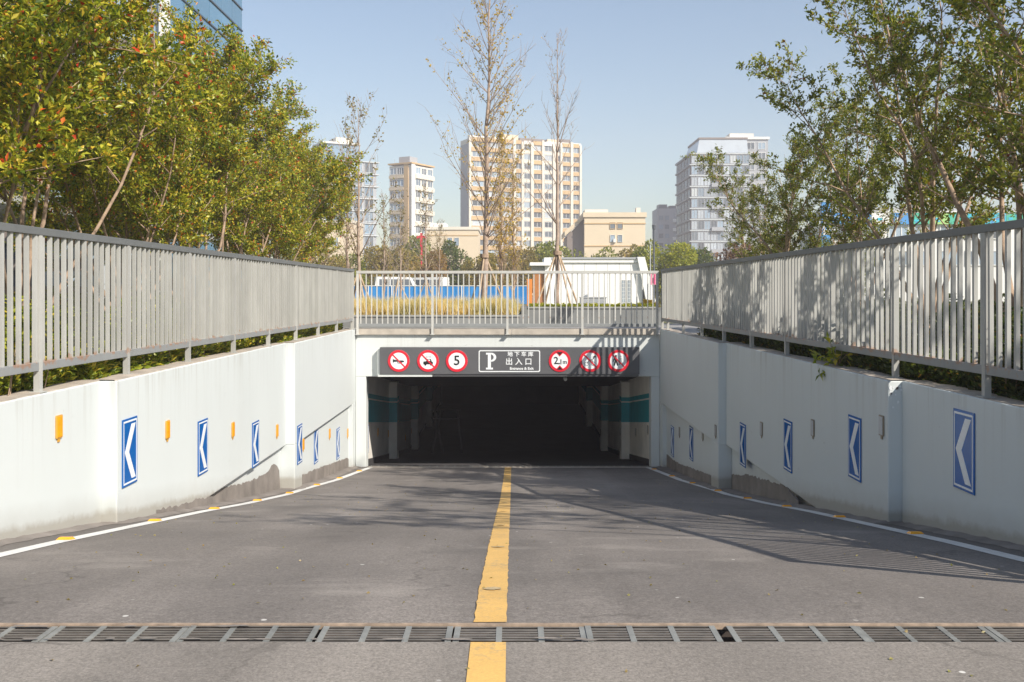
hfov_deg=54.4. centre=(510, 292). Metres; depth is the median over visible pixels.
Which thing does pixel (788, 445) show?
chevron sign
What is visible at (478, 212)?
window
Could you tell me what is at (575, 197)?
window
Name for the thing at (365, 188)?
window
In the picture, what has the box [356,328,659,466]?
entrance portal
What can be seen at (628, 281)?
window
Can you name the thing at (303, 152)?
leafy tree
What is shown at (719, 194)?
window
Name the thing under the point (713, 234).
window
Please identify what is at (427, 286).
tree prop
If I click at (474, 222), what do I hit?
window
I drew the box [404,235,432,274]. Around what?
round tree
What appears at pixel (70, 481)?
retaining wall
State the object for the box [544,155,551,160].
window
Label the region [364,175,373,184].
window
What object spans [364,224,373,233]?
window
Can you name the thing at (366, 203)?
window
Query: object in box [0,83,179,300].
leafy tree
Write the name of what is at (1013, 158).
airy tree
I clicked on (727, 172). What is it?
window
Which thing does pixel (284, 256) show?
round tree
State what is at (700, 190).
window
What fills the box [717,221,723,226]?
window
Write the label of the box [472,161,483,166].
window
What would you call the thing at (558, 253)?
tree prop
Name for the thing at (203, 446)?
chevron sign
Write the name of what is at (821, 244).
round tree
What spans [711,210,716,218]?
window
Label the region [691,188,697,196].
window
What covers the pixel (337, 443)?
chevron sign
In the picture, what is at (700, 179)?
window
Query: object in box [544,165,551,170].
window
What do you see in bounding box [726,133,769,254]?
grey tower
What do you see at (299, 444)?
chevron sign
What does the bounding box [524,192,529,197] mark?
window
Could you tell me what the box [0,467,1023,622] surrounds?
ramp road
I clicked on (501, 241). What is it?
bare tree
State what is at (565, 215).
window
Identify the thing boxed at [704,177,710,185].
window
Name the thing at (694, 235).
window
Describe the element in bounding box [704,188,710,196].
window
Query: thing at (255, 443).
chevron sign
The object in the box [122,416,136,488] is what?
chevron sign
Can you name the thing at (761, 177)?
window
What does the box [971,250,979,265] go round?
window
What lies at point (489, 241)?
window
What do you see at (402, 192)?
window
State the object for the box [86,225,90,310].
lamp post
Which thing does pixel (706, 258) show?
round tree
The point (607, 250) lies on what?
round tree
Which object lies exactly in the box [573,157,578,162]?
window
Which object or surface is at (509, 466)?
drain channel
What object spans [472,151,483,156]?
window
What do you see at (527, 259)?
round tree
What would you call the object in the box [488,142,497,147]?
window
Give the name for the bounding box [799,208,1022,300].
shop building
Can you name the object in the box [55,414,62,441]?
wall reflector
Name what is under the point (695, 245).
window
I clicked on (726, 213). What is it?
window
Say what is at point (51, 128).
leafy tree
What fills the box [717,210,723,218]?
window
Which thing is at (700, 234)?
window
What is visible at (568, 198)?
window
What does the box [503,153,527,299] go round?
bare tree
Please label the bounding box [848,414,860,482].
chevron sign
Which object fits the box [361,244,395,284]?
round tree
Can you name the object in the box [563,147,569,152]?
window
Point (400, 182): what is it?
window
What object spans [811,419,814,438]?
wall reflector
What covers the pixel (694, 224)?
window
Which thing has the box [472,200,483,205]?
window
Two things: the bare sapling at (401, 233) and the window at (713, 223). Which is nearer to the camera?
the bare sapling at (401, 233)
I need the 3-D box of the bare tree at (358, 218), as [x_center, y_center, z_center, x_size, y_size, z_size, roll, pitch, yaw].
[-5.019,-2.932,32.116,2.835,7.575,3.047,0,0,-25]
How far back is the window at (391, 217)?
262.95 m
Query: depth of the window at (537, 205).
309.31 m
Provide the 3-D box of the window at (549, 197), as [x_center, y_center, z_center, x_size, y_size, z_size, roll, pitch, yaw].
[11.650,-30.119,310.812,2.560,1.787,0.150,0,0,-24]
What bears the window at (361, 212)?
in the glass tower at (365, 203)
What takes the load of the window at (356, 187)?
in the glass tower at (365, 203)
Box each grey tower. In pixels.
[652,204,676,294]
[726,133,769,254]
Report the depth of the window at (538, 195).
309.31 m
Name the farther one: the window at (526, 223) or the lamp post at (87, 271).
the window at (526, 223)
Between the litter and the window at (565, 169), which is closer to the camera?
the litter
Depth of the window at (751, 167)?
309.91 m
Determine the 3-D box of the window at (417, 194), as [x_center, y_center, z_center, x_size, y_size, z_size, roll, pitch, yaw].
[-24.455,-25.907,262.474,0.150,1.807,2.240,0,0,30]
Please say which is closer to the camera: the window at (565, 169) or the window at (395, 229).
the window at (395, 229)
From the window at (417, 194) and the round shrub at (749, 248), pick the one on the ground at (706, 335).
the round shrub at (749, 248)
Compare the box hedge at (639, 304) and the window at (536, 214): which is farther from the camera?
the window at (536, 214)
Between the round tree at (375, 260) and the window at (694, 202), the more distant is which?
the window at (694, 202)
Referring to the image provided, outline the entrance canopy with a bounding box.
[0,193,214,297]
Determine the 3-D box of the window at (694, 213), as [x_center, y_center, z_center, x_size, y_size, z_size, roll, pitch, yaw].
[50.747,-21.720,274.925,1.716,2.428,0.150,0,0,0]
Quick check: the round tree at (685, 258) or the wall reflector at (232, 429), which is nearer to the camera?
the wall reflector at (232, 429)
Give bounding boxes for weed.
[810,324,861,380]
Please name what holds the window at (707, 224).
in the glass tower at (699, 223)
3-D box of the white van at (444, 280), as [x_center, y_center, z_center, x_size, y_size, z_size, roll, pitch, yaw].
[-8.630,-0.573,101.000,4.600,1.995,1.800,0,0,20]
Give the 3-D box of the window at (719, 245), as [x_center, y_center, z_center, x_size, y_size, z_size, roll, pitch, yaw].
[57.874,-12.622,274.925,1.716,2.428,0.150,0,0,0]
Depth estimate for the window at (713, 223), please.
274.90 m
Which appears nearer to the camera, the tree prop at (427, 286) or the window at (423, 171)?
the tree prop at (427, 286)
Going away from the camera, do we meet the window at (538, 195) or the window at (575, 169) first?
the window at (538, 195)
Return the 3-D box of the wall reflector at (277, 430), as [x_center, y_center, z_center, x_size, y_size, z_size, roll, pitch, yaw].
[-3.977,2.367,16.959,0.020,0.245,0.120,0,0,0]
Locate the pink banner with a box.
[650,244,655,299]
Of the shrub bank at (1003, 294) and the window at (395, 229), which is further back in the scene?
the window at (395, 229)
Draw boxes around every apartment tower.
[388,156,434,274]
[460,134,581,294]
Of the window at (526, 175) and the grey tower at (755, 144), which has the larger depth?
the grey tower at (755, 144)
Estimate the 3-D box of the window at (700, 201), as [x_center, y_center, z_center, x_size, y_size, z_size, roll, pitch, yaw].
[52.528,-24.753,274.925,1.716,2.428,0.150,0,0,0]
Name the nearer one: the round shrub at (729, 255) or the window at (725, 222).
the round shrub at (729, 255)
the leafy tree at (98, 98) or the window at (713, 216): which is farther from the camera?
the window at (713, 216)
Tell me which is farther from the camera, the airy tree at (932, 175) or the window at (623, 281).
the window at (623, 281)
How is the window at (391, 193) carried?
in the apartment tower at (412, 174)
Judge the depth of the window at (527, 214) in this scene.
307.95 m
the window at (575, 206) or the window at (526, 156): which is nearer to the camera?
the window at (526, 156)
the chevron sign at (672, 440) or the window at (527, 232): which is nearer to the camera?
the chevron sign at (672, 440)
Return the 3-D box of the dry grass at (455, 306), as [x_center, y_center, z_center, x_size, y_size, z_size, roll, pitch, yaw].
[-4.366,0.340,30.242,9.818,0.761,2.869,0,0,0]
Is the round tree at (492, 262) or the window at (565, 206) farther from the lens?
the window at (565, 206)
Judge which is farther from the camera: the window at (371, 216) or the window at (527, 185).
the window at (527, 185)
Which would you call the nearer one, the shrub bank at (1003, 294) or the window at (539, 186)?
the shrub bank at (1003, 294)
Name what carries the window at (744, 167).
in the glass tower at (699, 223)
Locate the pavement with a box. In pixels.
[343,323,699,334]
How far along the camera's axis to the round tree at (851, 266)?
71.69 m
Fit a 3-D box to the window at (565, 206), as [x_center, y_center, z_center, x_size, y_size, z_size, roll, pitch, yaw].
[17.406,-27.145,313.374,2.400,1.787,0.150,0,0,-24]
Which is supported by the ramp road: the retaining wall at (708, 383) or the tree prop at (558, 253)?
the retaining wall at (708, 383)
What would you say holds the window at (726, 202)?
in the glass tower at (699, 223)
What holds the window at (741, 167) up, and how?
in the glass tower at (699, 223)
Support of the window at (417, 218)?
in the apartment tower at (412, 174)
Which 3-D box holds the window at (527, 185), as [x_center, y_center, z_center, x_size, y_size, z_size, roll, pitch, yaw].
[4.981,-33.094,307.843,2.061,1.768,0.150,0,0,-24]
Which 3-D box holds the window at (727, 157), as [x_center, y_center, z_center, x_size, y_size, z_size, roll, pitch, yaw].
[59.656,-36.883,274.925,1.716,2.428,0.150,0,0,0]
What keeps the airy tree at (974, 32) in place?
on the ground at (706, 335)
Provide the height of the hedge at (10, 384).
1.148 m
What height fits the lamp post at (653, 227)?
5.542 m
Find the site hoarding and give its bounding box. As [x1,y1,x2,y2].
[354,285,526,303]
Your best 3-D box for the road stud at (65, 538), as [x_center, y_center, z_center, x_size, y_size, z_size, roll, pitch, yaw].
[-3.733,2.059,8.351,0.120,0.020,0.110,0,-9,0]
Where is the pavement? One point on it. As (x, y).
(688, 329)
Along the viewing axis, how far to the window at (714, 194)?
274.90 m
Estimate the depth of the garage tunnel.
36.20 m
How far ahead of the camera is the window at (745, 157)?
274.90 m
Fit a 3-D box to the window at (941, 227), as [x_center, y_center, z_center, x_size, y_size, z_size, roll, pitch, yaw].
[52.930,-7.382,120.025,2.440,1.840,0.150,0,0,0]
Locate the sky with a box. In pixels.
[242,0,1023,259]
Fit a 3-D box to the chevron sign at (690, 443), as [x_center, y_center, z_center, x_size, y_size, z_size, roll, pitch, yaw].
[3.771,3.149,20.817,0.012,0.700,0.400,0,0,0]
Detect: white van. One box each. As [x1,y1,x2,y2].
[373,277,413,284]
[412,277,449,284]
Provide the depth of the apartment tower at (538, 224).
308.06 m
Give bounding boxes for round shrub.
[711,243,741,261]
[732,243,754,258]
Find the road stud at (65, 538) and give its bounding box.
[56,537,75,539]
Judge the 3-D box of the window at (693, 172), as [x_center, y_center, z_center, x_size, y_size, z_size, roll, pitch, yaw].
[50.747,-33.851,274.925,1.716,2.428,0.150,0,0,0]
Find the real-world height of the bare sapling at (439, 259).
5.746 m
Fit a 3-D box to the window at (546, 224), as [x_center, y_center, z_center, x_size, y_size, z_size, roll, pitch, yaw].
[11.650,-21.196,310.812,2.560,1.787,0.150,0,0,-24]
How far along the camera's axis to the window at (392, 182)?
262.83 m
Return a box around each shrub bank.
[4,276,195,319]
[843,288,1004,333]
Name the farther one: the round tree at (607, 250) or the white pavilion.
the round tree at (607, 250)
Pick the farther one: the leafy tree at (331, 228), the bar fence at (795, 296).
the leafy tree at (331, 228)
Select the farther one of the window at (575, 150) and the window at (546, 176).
the window at (575, 150)
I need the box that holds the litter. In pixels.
[24,481,1006,675]
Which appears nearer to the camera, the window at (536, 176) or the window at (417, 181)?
the window at (417, 181)
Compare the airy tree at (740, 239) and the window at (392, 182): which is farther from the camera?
the window at (392, 182)
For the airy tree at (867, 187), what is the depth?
22.84 m
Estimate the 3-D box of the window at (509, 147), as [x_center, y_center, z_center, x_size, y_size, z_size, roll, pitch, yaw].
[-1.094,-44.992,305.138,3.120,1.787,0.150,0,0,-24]
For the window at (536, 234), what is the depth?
309.31 m
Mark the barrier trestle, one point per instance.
(438, 423)
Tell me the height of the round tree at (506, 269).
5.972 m
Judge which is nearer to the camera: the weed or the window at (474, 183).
the weed
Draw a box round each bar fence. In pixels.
[0,222,354,392]
[660,219,1023,397]
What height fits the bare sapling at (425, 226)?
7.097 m
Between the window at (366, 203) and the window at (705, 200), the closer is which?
the window at (366, 203)
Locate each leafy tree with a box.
[0,0,203,191]
[0,0,225,324]
[0,0,243,317]
[0,8,71,165]
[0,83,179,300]
[40,0,297,301]
[147,76,372,264]
[206,126,355,282]
[217,138,355,269]
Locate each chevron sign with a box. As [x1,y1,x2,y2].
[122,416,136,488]
[198,418,207,476]
[252,420,258,468]
[297,423,301,464]
[314,429,317,464]
[336,427,339,459]
[671,425,673,456]
[689,425,692,460]
[740,422,745,467]
[784,419,791,473]
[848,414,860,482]
[953,408,974,495]
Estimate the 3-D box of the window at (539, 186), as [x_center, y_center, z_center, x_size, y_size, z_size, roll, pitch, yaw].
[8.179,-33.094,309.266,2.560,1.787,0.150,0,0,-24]
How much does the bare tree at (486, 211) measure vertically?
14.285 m
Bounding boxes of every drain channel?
[0,623,1023,641]
[369,466,648,467]
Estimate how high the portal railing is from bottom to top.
1.590 m
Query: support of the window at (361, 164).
in the glass tower at (365, 203)
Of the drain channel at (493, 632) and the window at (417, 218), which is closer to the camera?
the drain channel at (493, 632)
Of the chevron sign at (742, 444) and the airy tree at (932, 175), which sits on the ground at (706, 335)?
the airy tree at (932, 175)
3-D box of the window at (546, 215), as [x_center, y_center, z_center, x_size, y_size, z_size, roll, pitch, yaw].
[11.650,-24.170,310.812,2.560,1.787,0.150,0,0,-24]
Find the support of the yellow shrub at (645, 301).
on the stone planter at (612, 315)
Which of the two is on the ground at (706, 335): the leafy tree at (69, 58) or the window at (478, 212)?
the leafy tree at (69, 58)
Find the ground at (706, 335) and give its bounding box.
[253,296,1011,398]
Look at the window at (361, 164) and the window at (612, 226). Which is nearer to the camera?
the window at (612, 226)
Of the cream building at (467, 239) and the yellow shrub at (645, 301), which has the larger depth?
the cream building at (467, 239)
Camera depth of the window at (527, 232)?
307.95 m
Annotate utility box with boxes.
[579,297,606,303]
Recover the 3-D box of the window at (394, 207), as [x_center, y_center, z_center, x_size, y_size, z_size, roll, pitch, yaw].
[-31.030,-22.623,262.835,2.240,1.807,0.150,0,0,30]
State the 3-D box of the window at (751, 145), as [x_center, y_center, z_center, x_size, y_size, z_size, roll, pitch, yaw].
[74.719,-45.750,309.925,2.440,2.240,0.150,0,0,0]
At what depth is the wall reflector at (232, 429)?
14.24 m
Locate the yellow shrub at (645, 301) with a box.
[643,299,660,307]
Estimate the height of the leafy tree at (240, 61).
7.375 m
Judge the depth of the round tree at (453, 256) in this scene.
109.08 m
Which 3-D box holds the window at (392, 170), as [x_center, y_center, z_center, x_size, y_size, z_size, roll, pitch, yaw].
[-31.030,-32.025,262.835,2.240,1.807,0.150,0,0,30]
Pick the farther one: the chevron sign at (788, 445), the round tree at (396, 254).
the round tree at (396, 254)
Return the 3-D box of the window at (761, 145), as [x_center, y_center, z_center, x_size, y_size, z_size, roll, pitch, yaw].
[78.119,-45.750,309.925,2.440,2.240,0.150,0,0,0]
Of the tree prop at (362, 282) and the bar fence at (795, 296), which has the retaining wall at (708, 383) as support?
the bar fence at (795, 296)
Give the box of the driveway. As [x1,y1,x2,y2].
[0,642,1023,681]
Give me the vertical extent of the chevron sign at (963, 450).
0.700 m
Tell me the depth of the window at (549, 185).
310.90 m
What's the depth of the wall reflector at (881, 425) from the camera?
10.21 m
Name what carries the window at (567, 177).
in the apartment tower at (538, 224)
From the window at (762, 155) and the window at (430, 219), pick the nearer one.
the window at (430, 219)
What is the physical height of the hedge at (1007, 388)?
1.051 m
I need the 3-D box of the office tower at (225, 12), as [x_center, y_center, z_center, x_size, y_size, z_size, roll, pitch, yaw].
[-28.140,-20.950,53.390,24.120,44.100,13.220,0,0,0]
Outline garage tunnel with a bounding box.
[355,376,659,466]
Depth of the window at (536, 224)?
309.31 m
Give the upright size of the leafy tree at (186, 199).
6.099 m
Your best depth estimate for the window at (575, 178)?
314.79 m
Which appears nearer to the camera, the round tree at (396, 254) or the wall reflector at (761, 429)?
the wall reflector at (761, 429)
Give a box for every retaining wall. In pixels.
[0,328,358,546]
[657,328,1023,551]
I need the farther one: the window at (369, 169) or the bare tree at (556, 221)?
the window at (369, 169)
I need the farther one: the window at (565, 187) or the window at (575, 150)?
the window at (575, 150)
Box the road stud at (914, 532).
[907,531,923,533]
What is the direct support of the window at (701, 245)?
in the glass tower at (699, 223)
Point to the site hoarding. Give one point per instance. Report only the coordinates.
(466, 290)
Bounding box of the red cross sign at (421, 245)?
[417,233,426,265]
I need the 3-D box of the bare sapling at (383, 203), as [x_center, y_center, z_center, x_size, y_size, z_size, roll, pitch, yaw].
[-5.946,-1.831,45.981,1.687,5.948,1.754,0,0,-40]
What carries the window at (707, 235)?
in the glass tower at (699, 223)
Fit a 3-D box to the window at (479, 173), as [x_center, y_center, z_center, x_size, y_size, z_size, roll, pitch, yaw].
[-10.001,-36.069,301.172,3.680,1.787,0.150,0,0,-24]
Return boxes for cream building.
[300,218,363,267]
[426,223,480,269]
[561,208,646,256]
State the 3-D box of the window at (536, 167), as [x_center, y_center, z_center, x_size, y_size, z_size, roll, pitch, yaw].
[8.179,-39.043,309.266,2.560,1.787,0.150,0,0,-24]
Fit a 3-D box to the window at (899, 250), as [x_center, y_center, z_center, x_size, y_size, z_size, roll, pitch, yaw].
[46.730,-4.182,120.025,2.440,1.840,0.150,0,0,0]
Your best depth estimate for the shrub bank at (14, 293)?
18.47 m
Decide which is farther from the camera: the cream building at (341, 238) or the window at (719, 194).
the window at (719, 194)
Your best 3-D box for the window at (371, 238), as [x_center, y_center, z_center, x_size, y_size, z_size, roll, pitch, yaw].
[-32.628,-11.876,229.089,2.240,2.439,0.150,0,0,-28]
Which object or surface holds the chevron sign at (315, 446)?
attached to the retaining wall at (70, 481)
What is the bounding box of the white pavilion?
[527,257,655,305]
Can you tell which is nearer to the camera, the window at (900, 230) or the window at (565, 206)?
the window at (900, 230)
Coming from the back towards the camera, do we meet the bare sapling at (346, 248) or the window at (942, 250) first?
the window at (942, 250)
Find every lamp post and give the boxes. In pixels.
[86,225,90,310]
[652,225,655,302]
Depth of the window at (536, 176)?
309.31 m
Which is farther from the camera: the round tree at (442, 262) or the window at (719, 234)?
the window at (719, 234)
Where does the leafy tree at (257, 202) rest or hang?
on the ground at (706, 335)
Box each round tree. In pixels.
[261,243,301,261]
[297,246,350,267]
[328,251,369,284]
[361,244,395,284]
[390,246,420,276]
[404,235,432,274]
[408,249,447,277]
[440,239,472,284]
[459,253,499,284]
[488,247,520,284]
[505,246,538,289]
[529,240,562,292]
[554,246,585,256]
[591,246,618,256]
[616,244,640,256]
[630,238,660,290]
[641,240,697,303]
[690,246,717,263]
[804,234,839,262]
[839,238,874,296]
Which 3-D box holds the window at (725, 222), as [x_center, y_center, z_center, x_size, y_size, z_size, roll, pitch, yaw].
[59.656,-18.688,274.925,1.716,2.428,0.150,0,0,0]
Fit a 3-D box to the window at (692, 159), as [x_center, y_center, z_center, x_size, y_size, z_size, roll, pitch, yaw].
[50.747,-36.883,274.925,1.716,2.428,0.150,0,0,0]
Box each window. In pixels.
[353,162,362,172]
[353,186,362,196]
[353,199,362,208]
[353,211,362,221]
[364,162,373,172]
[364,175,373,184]
[364,187,373,197]
[364,199,373,209]
[364,212,373,221]
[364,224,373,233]
[364,236,373,245]
[390,168,396,174]
[390,180,396,186]
[390,192,396,198]
[390,203,396,210]
[390,215,396,222]
[390,227,396,233]
[390,239,396,245]
[397,167,403,174]
[397,179,403,186]
[397,191,403,197]
[415,167,420,173]
[415,179,420,185]
[415,191,420,197]
[415,203,420,209]
[415,215,420,221]
[415,226,420,233]
[421,168,426,174]
[421,180,426,186]
[427,169,432,175]
[427,181,432,187]
[427,216,432,222]
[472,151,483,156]
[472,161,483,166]
[472,171,483,176]
[472,180,483,186]
[472,190,482,195]
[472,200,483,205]
[472,210,482,215]
[472,220,483,225]
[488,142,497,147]
[488,240,497,245]
[503,143,511,148]
[503,182,511,187]
[524,154,529,159]
[524,173,529,178]
[524,183,529,188]
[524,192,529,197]
[524,202,529,207]
[524,212,529,217]
[524,221,529,226]
[524,231,529,236]
[534,145,540,150]
[534,155,540,160]
[534,164,540,169]
[534,174,540,179]
[534,183,540,188]
[534,193,540,198]
[534,203,540,207]
[534,212,540,217]
[534,222,540,227]
[534,231,540,236]
[544,146,551,151]
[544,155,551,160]
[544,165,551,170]
[544,174,551,179]
[544,184,551,189]
[544,193,551,198]
[544,203,551,208]
[544,212,551,217]
[544,222,551,227]
[544,231,551,236]
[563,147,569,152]
[563,157,569,161]
[563,166,569,171]
[563,175,569,180]
[563,185,569,190]
[563,194,569,199]
[563,204,569,208]
[563,213,569,218]
[563,223,569,227]
[573,148,578,152]
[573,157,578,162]
[573,167,578,171]
[573,176,578,181]
[573,195,578,199]
[573,204,578,209]
[610,222,614,228]
[617,222,622,228]
[622,280,624,302]
[627,280,630,302]
[691,155,697,163]
[691,166,697,174]
[691,177,697,185]
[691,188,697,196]
[691,199,697,207]
[691,210,697,218]
[691,221,697,228]
[691,232,697,239]
[691,243,697,249]
[698,166,703,174]
[698,177,703,185]
[698,188,703,196]
[698,199,703,207]
[698,210,703,218]
[698,221,703,228]
[698,232,703,239]
[698,243,703,249]
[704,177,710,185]
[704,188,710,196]
[704,199,710,207]
[704,210,710,218]
[704,221,710,228]
[704,232,710,239]
[704,243,710,250]
[711,188,716,196]
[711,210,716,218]
[711,221,716,228]
[711,232,716,239]
[711,243,716,250]
[717,188,723,196]
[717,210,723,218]
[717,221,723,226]
[717,232,723,239]
[717,243,723,248]
[724,155,729,163]
[724,166,729,174]
[724,199,729,207]
[724,210,729,218]
[724,221,729,228]
[730,155,735,163]
[730,166,735,174]
[737,155,742,163]
[737,166,742,174]
[743,155,748,163]
[743,166,748,174]
[747,142,754,148]
[749,163,754,169]
[758,142,765,148]
[758,152,765,159]
[758,173,765,179]
[888,224,908,237]
[899,250,905,265]
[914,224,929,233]
[939,224,958,238]
[942,250,956,265]
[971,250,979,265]
[994,250,1011,265]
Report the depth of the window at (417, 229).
262.12 m
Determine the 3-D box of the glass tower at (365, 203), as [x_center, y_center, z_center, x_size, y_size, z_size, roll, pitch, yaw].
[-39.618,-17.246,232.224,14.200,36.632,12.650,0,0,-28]
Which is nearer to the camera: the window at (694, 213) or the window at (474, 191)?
the window at (694, 213)
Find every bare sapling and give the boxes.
[330,124,381,267]
[360,189,403,298]
[382,188,417,299]
[403,180,440,295]
[428,218,457,298]
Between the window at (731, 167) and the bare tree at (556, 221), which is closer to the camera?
the bare tree at (556, 221)
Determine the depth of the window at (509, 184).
305.33 m
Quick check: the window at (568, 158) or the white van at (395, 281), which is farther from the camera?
the window at (568, 158)
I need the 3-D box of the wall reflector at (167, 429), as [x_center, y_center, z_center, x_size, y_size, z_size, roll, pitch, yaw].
[-3.977,1.604,11.547,0.020,0.245,0.120,0,0,0]
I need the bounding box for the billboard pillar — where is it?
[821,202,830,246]
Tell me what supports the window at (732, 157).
in the glass tower at (699, 223)
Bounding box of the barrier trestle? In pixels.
[431,409,462,452]
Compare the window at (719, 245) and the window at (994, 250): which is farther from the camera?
the window at (719, 245)
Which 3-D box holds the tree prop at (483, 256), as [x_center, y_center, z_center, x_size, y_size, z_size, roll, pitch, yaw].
[-0.788,-0.197,34.384,1.647,2.518,1.656,0,0,0]
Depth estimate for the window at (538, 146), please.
309.34 m
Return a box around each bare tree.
[319,90,409,295]
[422,0,562,298]
[489,123,515,297]
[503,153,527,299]
[518,27,594,303]
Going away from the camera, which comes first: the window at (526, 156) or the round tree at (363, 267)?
the round tree at (363, 267)
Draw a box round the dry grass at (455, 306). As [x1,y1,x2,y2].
[354,293,524,314]
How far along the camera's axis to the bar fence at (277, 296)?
11.40 m
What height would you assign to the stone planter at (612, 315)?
0.580 m
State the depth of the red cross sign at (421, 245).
120.00 m
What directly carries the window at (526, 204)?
in the apartment tower at (538, 224)
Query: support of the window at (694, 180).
in the glass tower at (699, 223)
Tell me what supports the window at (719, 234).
in the glass tower at (699, 223)
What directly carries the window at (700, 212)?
in the glass tower at (699, 223)
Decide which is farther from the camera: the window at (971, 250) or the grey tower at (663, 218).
the grey tower at (663, 218)
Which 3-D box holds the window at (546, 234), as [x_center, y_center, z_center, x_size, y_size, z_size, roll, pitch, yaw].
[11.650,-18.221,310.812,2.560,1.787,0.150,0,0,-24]
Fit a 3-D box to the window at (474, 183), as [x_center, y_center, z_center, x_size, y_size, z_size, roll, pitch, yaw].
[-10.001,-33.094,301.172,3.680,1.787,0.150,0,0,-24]
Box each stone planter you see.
[342,313,526,327]
[520,305,660,324]
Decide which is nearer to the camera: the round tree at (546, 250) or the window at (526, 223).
the round tree at (546, 250)
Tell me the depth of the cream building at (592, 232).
190.00 m
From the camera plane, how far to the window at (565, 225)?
313.41 m
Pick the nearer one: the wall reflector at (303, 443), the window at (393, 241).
the wall reflector at (303, 443)
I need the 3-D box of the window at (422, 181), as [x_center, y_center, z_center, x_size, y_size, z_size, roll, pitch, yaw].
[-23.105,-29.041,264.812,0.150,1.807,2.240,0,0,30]
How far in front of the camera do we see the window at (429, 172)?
267.03 m
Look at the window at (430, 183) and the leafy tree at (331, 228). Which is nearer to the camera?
the leafy tree at (331, 228)
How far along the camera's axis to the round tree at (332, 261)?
95.78 m
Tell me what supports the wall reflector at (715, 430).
attached to the retaining wall at (708, 383)
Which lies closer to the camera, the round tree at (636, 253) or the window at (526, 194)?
the round tree at (636, 253)
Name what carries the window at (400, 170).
in the apartment tower at (412, 174)
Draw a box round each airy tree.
[680,96,924,263]
[707,156,807,257]
[736,0,1023,327]
[791,48,962,310]
[804,0,1023,335]
[926,0,1023,185]
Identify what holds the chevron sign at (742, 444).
attached to the retaining wall at (708, 383)
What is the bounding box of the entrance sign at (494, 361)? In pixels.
[378,347,639,376]
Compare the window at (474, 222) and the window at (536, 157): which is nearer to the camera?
the window at (474, 222)
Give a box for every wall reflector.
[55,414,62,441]
[165,420,169,441]
[231,422,234,438]
[276,424,278,438]
[302,438,304,451]
[714,424,716,438]
[760,422,762,437]
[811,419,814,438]
[878,415,883,438]
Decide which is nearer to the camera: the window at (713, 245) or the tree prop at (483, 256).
the tree prop at (483, 256)
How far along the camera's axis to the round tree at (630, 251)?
122.94 m
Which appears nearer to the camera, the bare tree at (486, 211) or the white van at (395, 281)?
the bare tree at (486, 211)
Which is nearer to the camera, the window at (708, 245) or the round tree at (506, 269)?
the round tree at (506, 269)
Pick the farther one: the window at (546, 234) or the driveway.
the window at (546, 234)
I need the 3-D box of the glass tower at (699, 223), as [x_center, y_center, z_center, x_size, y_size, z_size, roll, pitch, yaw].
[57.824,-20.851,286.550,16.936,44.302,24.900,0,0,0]
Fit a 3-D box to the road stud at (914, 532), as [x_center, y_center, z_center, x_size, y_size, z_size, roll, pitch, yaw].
[3.615,2.144,8.902,0.120,0.020,0.110,0,-9,0]
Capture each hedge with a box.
[0,291,343,395]
[529,302,655,306]
[697,298,1023,400]
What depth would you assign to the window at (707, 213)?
274.90 m
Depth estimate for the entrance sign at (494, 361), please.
24.40 m
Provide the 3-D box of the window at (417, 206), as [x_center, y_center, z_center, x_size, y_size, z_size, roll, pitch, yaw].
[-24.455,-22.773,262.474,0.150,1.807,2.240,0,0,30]
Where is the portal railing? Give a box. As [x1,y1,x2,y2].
[355,271,659,334]
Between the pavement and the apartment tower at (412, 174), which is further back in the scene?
the apartment tower at (412, 174)
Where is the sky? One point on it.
(657, 77)
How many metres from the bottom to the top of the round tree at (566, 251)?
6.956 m
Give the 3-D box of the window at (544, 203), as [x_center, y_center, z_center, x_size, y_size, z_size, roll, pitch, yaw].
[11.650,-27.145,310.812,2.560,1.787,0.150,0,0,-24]
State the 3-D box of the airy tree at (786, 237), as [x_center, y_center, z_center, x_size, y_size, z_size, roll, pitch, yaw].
[7.438,-1.931,25.834,3.947,6.223,5.502,0,0,-20]
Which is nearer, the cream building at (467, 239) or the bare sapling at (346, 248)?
the bare sapling at (346, 248)
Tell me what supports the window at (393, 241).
in the apartment tower at (412, 174)
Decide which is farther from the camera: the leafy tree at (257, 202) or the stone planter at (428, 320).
the stone planter at (428, 320)
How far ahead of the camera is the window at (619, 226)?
189.91 m
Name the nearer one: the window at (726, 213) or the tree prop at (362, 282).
the tree prop at (362, 282)
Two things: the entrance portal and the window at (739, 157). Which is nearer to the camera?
the entrance portal
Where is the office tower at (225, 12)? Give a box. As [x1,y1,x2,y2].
[1,0,242,305]
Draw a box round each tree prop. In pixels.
[354,270,368,300]
[391,278,406,299]
[419,281,430,297]
[472,251,500,298]
[536,251,576,303]
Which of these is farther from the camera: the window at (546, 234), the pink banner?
the window at (546, 234)
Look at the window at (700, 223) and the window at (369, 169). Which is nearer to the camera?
the window at (369, 169)
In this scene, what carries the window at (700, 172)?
in the glass tower at (699, 223)
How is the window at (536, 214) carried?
in the apartment tower at (538, 224)
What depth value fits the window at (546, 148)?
310.75 m
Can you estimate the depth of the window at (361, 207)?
228.12 m
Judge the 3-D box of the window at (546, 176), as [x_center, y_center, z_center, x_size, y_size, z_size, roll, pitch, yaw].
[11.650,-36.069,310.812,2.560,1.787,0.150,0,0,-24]
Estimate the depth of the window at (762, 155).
309.91 m
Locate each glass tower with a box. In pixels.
[305,137,378,265]
[675,137,750,261]
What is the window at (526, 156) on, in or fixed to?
in the apartment tower at (538, 224)

